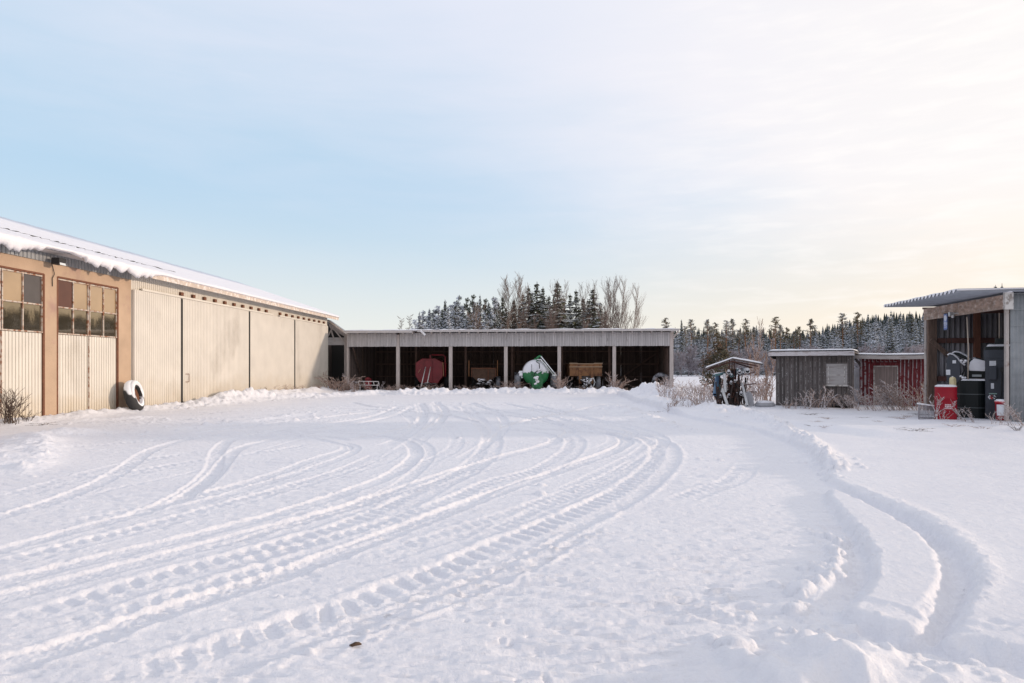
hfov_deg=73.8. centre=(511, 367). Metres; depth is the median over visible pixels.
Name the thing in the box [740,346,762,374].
bare tree
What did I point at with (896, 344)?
spruce tree
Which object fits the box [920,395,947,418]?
frosted weed
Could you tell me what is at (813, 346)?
bare tree
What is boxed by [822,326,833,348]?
spruce tree
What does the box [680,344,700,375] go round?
bare tree
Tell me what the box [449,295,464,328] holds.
pine tree
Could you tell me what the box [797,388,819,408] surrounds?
frosted weed
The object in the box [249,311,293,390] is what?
sliding door
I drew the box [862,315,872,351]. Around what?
spruce tree
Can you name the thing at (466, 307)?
pine tree
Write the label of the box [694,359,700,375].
bare tree
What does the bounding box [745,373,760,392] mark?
frosted weed
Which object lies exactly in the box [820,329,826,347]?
spruce tree
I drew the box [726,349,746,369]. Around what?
bare tree
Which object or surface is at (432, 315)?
pine tree
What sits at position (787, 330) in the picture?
pine tree
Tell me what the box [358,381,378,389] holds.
white slat frame
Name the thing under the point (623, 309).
bare tree
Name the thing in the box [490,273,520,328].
bare tree
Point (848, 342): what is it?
spruce tree
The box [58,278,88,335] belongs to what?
window
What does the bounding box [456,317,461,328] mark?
spruce tree
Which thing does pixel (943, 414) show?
frosted weed
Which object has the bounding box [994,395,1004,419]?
red bucket
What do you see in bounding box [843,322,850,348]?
spruce tree
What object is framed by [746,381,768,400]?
frosted weed
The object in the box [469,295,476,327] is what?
pine tree
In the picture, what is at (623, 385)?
dry grass tuft
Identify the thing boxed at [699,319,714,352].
pine tree
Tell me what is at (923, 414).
slatted rack
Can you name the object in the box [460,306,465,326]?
spruce tree
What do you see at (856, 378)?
white sheet
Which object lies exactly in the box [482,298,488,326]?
pine tree
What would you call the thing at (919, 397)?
frosted bush
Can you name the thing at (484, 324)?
spruce tree
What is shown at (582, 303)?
bare tree
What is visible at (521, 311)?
spruce tree
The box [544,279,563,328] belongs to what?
bare tree
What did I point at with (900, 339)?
spruce tree
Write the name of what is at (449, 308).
pine tree
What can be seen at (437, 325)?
spruce tree
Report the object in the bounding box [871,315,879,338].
spruce tree
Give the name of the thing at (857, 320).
pine tree
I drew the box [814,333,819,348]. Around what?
spruce tree
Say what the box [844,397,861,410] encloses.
leaning frosted bush
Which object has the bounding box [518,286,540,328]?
spruce tree
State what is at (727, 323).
pine tree
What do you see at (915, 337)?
spruce tree
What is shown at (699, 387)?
frosted bush
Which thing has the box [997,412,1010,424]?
frosted weed
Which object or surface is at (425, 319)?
pine tree
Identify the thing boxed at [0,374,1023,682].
snow ground
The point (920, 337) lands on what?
spruce tree
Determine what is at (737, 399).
scrap rods
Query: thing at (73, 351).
door leaf
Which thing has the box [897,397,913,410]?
frosted bush
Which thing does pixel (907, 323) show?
spruce tree
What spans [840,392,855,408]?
leaning frosted bush
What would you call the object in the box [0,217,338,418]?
machine hall
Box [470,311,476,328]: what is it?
spruce tree
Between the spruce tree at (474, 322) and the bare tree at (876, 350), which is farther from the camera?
the bare tree at (876, 350)
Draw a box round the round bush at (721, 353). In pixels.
[697,340,734,387]
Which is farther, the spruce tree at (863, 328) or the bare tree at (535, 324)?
the spruce tree at (863, 328)
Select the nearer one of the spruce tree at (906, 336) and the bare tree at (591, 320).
the bare tree at (591, 320)
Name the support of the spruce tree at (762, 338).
on the snow ground
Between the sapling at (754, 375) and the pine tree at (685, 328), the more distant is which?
the pine tree at (685, 328)
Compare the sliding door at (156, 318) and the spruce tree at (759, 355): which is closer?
the sliding door at (156, 318)
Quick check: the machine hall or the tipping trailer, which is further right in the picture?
the tipping trailer
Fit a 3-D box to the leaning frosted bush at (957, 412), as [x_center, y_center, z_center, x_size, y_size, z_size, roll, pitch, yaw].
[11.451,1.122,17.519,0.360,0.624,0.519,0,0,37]
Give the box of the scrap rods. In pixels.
[712,375,747,405]
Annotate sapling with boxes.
[745,344,757,388]
[749,318,765,391]
[750,335,761,395]
[763,352,772,399]
[765,327,777,385]
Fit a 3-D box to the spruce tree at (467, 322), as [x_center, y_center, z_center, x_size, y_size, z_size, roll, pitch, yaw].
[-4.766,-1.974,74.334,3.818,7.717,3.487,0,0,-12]
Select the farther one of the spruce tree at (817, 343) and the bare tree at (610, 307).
the spruce tree at (817, 343)
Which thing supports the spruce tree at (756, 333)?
on the snow ground
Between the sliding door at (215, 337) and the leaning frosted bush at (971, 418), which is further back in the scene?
the sliding door at (215, 337)
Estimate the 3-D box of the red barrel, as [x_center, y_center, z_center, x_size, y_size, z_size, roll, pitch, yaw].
[11.916,0.977,18.750,0.564,1.002,0.564,0,0,32]
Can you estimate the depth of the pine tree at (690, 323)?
137.86 m
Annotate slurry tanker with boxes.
[514,355,556,388]
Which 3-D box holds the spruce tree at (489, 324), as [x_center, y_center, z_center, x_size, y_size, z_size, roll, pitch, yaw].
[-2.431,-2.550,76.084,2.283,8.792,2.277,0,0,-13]
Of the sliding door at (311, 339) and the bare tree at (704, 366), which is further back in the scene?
the bare tree at (704, 366)
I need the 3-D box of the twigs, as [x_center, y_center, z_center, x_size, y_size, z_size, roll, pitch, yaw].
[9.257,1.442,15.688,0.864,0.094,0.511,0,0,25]
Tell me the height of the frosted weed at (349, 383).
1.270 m
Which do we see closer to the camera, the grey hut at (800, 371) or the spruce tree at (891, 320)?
the grey hut at (800, 371)
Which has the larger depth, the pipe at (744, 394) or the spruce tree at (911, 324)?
the spruce tree at (911, 324)
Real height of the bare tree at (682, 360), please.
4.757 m
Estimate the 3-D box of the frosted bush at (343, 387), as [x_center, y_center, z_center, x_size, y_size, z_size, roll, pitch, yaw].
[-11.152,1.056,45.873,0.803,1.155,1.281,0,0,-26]
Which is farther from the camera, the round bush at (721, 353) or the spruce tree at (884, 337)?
the spruce tree at (884, 337)
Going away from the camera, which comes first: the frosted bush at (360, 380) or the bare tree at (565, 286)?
the frosted bush at (360, 380)
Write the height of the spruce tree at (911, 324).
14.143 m
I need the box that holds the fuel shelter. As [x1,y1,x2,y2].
[884,287,1023,421]
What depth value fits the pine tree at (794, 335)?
163.74 m
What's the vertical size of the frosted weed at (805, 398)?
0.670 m
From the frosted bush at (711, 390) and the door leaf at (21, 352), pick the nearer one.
the door leaf at (21, 352)
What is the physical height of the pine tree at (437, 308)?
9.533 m
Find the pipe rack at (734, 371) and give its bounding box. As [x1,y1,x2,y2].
[706,357,762,404]
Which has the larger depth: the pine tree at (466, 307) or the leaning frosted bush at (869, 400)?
the pine tree at (466, 307)
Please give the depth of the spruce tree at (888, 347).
133.57 m
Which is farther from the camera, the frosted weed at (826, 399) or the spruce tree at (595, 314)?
the spruce tree at (595, 314)
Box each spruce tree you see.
[414,311,424,328]
[425,308,433,329]
[435,320,440,329]
[438,310,443,328]
[441,301,450,328]
[442,310,451,328]
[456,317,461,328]
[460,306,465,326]
[463,315,470,328]
[464,301,490,328]
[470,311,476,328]
[477,296,483,328]
[480,314,488,328]
[487,306,493,328]
[497,296,511,328]
[508,301,517,328]
[512,295,527,327]
[517,285,530,328]
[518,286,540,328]
[523,284,550,328]
[538,289,552,328]
[542,282,576,328]
[546,296,552,314]
[565,295,577,328]
[568,291,585,328]
[576,290,602,328]
[597,303,603,327]
[673,332,679,353]
[676,319,685,374]
[682,331,695,374]
[683,340,686,374]
[693,340,701,373]
[697,348,706,375]
[728,336,743,367]
[754,325,759,344]
[754,339,763,374]
[760,329,765,364]
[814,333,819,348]
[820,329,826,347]
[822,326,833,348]
[827,335,833,348]
[833,326,837,345]
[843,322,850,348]
[845,327,850,348]
[850,323,856,348]
[850,336,855,368]
[852,330,858,367]
[860,319,865,346]
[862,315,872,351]
[869,322,878,352]
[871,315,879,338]
[879,330,883,351]
[881,325,886,351]
[882,316,890,342]
[883,330,890,352]
[884,322,895,352]
[885,311,894,352]
[893,331,899,352]
[896,311,903,350]
[897,325,902,352]
[898,330,907,351]
[900,328,910,350]
[901,315,907,334]
[904,314,912,346]
[907,336,912,352]
[909,314,918,339]
[911,318,920,352]
[916,324,922,350]
[917,318,923,346]
[919,313,923,336]
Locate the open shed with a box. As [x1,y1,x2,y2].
[342,328,678,390]
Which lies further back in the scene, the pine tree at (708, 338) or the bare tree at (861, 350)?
the pine tree at (708, 338)
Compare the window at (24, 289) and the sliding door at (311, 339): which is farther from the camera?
the sliding door at (311, 339)
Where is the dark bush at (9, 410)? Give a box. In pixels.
[0,384,31,424]
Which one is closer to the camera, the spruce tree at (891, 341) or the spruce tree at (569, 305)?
the spruce tree at (569, 305)
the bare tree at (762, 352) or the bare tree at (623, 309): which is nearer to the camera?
the bare tree at (623, 309)
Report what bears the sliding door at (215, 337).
in the machine hall
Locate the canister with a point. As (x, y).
(952, 380)
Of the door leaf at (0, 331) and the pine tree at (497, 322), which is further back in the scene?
the pine tree at (497, 322)
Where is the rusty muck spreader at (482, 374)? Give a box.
[471,360,499,388]
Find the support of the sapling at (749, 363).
on the snow ground
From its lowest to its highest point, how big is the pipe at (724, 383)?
0.695 m
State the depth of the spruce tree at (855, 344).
148.41 m
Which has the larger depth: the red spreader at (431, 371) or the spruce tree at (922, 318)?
the spruce tree at (922, 318)
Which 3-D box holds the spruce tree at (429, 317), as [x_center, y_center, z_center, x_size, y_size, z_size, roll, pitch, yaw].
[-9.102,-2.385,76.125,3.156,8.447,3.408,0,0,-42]
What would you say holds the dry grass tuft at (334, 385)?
on the snow ground
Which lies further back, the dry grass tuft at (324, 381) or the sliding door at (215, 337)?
the dry grass tuft at (324, 381)
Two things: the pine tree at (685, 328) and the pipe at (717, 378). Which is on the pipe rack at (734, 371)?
the pipe at (717, 378)
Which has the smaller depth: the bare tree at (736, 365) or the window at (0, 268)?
the window at (0, 268)
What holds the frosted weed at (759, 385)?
on the snow ground
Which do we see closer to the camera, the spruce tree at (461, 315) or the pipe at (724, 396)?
the pipe at (724, 396)
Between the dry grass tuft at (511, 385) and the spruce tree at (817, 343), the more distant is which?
the spruce tree at (817, 343)
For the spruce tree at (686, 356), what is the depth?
136.49 m
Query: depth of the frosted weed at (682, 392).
27.60 m
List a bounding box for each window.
[0,268,0,329]
[1,268,42,332]
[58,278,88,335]
[89,284,116,337]
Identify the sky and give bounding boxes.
[0,0,1023,337]
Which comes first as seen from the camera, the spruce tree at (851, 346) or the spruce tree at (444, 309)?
the spruce tree at (444, 309)
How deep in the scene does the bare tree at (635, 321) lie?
83.40 m
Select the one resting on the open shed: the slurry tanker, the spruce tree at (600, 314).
the slurry tanker
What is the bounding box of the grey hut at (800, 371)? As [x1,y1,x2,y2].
[768,349,858,407]
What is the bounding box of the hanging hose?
[966,317,968,378]
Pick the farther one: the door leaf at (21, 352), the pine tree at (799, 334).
the pine tree at (799, 334)
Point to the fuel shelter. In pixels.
(946, 313)
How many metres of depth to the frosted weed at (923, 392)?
22.54 m
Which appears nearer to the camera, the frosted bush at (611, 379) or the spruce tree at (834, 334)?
the frosted bush at (611, 379)
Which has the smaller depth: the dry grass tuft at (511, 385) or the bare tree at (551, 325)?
the dry grass tuft at (511, 385)
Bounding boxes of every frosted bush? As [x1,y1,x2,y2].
[338,375,350,390]
[345,377,361,391]
[551,371,572,388]
[606,372,620,386]
[688,378,709,395]
[692,383,709,400]
[695,373,715,399]
[700,385,712,400]
[750,378,774,400]
[754,372,775,399]
[754,384,774,399]
[806,390,827,407]
[818,393,837,407]
[826,388,844,408]
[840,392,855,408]
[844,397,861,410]
[848,386,869,409]
[860,392,880,410]
[870,385,898,409]
[871,384,885,408]
[873,395,892,410]
[880,380,903,409]
[880,383,912,409]
[887,392,912,410]
[895,379,923,405]
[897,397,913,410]
[903,390,916,409]
[950,399,965,420]
[962,407,974,421]
[999,410,1015,424]
[1000,401,1022,424]
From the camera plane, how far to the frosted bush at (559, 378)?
45.38 m
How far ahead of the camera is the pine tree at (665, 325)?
139.95 m
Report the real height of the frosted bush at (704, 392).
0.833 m
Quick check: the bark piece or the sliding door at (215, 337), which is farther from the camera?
the sliding door at (215, 337)
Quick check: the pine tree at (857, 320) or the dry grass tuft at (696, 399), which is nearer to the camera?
the dry grass tuft at (696, 399)
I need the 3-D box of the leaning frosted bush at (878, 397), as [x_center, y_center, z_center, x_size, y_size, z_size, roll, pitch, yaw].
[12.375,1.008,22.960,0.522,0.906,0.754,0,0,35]
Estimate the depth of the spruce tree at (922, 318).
171.64 m
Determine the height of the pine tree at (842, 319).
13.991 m
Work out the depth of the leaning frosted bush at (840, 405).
23.30 m
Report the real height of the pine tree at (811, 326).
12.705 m
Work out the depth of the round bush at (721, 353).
44.85 m
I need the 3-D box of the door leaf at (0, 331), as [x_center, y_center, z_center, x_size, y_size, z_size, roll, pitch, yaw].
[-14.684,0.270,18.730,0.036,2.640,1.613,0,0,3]
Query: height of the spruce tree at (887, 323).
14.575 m
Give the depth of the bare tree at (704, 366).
114.59 m
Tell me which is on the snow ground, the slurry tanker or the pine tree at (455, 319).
the pine tree at (455, 319)
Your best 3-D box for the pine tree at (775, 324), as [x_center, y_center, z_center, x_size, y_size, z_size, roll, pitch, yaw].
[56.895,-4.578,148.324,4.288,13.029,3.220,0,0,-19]
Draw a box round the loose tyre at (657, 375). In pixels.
[652,372,666,386]
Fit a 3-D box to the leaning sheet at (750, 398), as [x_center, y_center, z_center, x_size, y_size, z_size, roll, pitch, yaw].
[8.603,1.134,24.675,0.296,0.518,0.110,0,0,0]
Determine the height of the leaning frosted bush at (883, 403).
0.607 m
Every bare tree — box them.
[405,315,412,329]
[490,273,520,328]
[494,310,512,328]
[508,271,529,328]
[523,312,541,328]
[539,307,560,328]
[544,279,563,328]
[558,278,570,327]
[579,282,591,326]
[581,280,598,327]
[594,304,614,327]
[601,278,613,325]
[603,276,630,328]
[604,281,622,327]
[612,275,634,327]
[625,282,647,328]
[673,350,687,375]
[673,351,677,372]
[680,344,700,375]
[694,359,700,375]
[697,357,709,374]
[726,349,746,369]
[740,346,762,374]
[751,350,765,375]
[761,351,775,375]
[800,344,824,348]
[853,343,871,368]
[868,343,884,352]
[899,344,923,352]
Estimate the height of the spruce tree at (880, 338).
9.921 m
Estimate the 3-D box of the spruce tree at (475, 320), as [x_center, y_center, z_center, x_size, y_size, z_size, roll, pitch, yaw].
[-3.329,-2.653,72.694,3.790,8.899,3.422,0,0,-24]
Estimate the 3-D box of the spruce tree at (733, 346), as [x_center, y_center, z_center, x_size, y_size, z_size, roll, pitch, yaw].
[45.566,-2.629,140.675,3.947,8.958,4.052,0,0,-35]
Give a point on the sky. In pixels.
(368, 164)
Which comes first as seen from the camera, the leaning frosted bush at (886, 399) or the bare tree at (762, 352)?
the leaning frosted bush at (886, 399)
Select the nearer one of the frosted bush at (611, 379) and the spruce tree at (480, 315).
the frosted bush at (611, 379)
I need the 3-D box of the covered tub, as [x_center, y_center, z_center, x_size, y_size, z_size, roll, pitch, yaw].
[9.119,1.308,24.600,0.720,0.225,0.720,0,0,0]
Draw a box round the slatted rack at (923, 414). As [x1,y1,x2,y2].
[917,403,934,418]
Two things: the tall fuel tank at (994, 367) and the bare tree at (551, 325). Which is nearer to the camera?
the tall fuel tank at (994, 367)
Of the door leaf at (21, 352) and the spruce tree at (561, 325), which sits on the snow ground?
the spruce tree at (561, 325)
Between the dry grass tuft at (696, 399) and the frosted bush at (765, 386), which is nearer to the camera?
the dry grass tuft at (696, 399)
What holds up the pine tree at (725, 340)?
on the snow ground
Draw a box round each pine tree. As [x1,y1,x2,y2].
[420,310,427,328]
[422,316,428,328]
[431,309,439,329]
[432,305,442,328]
[448,305,454,329]
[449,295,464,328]
[449,302,461,329]
[462,298,471,328]
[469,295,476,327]
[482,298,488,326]
[487,297,502,328]
[489,301,500,328]
[661,317,669,327]
[678,326,693,344]
[682,319,700,374]
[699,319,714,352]
[702,328,712,373]
[708,322,723,344]
[719,320,733,374]
[721,335,731,345]
[725,318,739,343]
[734,330,746,356]
[740,319,755,368]
[750,327,760,344]
[766,317,784,348]
[774,325,787,348]
[781,327,791,343]
[787,331,798,348]
[793,326,804,348]
[803,318,817,346]
[832,313,854,346]
[846,312,866,348]
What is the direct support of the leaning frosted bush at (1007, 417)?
on the snow ground
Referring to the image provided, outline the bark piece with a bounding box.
[349,642,361,646]
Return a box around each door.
[132,289,180,404]
[183,299,248,401]
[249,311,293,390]
[295,320,327,388]
[875,367,896,405]
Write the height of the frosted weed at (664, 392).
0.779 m
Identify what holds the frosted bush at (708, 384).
on the snow ground
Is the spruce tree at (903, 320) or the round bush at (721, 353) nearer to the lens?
the round bush at (721, 353)
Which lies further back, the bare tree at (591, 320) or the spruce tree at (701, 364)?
the spruce tree at (701, 364)
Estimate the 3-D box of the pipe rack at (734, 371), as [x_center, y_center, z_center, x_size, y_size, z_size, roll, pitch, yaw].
[8.321,0.568,25.671,2.002,1.920,1.567,0,0,17]
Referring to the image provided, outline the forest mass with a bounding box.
[674,311,922,364]
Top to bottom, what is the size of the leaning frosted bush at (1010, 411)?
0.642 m
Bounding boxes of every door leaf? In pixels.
[0,331,0,418]
[1,331,41,418]
[58,334,88,413]
[89,337,115,409]
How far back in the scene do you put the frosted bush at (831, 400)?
23.57 m
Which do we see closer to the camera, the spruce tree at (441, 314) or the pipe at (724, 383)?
the pipe at (724, 383)
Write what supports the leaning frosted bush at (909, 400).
on the snow ground
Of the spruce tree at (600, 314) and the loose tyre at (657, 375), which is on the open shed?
the loose tyre at (657, 375)
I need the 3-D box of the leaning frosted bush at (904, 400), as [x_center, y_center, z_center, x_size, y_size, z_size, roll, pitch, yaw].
[12.716,0.996,22.550,1.077,0.944,0.679,0,0,18]
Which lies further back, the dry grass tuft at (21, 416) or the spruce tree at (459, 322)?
the spruce tree at (459, 322)
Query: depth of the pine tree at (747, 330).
144.87 m
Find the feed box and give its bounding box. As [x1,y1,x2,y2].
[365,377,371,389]
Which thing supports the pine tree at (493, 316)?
on the snow ground
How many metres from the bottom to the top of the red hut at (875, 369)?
2.228 m
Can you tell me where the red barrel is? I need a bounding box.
[934,384,957,419]
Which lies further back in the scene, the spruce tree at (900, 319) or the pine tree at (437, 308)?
the spruce tree at (900, 319)
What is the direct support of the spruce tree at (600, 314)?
on the snow ground
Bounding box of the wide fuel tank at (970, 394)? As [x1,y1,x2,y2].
[946,351,984,418]
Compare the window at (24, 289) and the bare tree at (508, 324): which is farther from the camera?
the bare tree at (508, 324)
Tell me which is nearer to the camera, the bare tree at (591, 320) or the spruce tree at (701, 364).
the bare tree at (591, 320)
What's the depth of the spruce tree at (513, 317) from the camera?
90.81 m
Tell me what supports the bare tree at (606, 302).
on the snow ground
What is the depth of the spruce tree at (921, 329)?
167.43 m
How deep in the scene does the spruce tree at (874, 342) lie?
127.95 m
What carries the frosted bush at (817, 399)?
on the snow ground
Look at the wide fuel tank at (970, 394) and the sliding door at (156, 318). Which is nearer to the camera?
the wide fuel tank at (970, 394)
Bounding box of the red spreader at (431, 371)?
[414,354,448,387]
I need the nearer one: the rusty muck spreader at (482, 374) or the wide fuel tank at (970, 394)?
the wide fuel tank at (970, 394)
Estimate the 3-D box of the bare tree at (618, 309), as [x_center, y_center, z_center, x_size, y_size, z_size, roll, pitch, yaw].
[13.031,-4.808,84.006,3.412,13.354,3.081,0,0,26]
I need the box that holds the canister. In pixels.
[949,376,955,384]
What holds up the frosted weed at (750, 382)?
on the snow ground
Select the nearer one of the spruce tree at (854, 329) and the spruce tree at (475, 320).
the spruce tree at (475, 320)
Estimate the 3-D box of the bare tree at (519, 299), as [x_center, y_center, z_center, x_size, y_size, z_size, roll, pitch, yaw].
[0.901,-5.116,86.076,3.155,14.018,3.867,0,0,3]
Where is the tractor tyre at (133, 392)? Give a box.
[123,380,144,410]
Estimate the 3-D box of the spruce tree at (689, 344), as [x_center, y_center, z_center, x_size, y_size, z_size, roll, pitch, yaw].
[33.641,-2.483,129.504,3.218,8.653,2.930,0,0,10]
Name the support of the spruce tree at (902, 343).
on the snow ground
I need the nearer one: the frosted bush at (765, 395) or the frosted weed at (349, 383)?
the frosted bush at (765, 395)
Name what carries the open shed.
on the snow ground
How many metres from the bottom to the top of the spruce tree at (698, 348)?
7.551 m
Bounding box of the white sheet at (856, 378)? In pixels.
[854,368,858,402]
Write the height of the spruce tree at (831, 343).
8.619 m
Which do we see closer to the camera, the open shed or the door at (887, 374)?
the door at (887, 374)
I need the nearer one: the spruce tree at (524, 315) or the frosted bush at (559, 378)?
the frosted bush at (559, 378)
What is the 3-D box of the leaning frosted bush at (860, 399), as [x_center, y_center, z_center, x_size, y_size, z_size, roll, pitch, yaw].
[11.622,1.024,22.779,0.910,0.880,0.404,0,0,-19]
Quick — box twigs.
[896,427,935,431]
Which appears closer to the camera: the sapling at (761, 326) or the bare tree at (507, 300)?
the sapling at (761, 326)
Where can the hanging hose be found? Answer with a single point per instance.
(968, 349)
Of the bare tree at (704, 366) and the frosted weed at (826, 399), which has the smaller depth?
the frosted weed at (826, 399)
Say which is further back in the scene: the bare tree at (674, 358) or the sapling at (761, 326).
the bare tree at (674, 358)
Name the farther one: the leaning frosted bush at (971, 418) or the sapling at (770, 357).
the sapling at (770, 357)
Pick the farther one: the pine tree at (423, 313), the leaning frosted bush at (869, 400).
the pine tree at (423, 313)
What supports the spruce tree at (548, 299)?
on the snow ground
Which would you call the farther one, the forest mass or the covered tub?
the forest mass
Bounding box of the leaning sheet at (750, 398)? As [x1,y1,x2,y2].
[746,391,753,405]
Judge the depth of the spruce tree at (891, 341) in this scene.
133.83 m
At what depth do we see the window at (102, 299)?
24.05 m
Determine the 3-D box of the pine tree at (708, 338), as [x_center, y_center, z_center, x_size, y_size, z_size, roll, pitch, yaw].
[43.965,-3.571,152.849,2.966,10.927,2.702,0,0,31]
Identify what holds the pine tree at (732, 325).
on the snow ground
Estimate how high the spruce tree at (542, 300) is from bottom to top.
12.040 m
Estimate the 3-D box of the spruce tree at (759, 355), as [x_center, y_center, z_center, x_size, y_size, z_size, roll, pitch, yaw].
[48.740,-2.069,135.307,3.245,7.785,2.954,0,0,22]
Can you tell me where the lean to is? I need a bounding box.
[327,320,345,388]
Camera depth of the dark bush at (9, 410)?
18.97 m
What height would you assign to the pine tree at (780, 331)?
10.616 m
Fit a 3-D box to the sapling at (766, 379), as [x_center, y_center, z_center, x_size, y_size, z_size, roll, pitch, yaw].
[10.842,0.475,28.884,0.337,2.324,0.405,0,0,-22]
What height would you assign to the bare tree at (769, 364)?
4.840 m
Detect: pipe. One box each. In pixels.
[713,371,725,376]
[713,376,719,395]
[721,388,728,404]
[723,373,726,392]
[741,382,748,406]
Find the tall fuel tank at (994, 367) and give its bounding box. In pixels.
[984,313,1009,418]
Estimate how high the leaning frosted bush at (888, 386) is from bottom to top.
1.088 m
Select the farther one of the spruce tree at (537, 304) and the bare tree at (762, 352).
the bare tree at (762, 352)
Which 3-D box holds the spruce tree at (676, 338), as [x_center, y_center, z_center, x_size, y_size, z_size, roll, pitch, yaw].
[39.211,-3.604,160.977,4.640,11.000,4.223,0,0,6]
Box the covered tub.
[755,400,775,406]
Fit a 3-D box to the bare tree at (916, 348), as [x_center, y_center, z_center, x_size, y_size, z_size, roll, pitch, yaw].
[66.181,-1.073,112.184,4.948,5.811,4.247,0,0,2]
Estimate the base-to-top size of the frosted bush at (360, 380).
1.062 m
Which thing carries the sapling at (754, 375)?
on the snow ground
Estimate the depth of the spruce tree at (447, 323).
71.02 m
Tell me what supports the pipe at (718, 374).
on the pipe rack at (734, 371)
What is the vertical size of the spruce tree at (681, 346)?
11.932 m
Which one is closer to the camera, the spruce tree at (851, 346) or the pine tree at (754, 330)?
the spruce tree at (851, 346)
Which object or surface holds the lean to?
on the snow ground
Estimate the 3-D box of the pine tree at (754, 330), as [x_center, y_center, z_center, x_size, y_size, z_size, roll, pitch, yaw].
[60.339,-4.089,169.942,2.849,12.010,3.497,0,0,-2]
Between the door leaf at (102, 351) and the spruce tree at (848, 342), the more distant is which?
the spruce tree at (848, 342)
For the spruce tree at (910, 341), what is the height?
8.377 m
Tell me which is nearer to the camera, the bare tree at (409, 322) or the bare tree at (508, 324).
the bare tree at (508, 324)
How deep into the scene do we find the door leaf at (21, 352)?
20.39 m
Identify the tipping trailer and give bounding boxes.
[566,363,602,388]
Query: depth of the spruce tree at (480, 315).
75.90 m
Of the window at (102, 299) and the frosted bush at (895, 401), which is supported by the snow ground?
the frosted bush at (895, 401)
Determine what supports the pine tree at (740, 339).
on the snow ground
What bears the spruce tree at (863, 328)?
on the snow ground
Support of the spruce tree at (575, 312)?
on the snow ground
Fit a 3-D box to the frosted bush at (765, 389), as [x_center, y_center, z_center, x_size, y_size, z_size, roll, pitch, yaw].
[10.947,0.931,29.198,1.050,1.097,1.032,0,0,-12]
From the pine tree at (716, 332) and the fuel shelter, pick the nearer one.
the fuel shelter
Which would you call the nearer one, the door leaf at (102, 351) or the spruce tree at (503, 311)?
the door leaf at (102, 351)
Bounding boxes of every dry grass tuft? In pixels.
[16,409,42,421]
[315,370,342,389]
[319,376,365,390]
[496,381,529,387]
[609,375,637,387]
[683,391,702,405]
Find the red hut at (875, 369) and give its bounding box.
[854,353,923,406]
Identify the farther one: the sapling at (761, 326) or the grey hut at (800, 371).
the sapling at (761, 326)
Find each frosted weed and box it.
[343,374,358,391]
[656,381,669,396]
[680,388,689,400]
[740,373,762,391]
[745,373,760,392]
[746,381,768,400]
[752,376,770,398]
[796,391,812,407]
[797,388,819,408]
[820,386,838,408]
[908,378,923,402]
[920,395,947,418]
[935,407,950,419]
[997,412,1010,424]
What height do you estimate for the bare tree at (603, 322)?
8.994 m

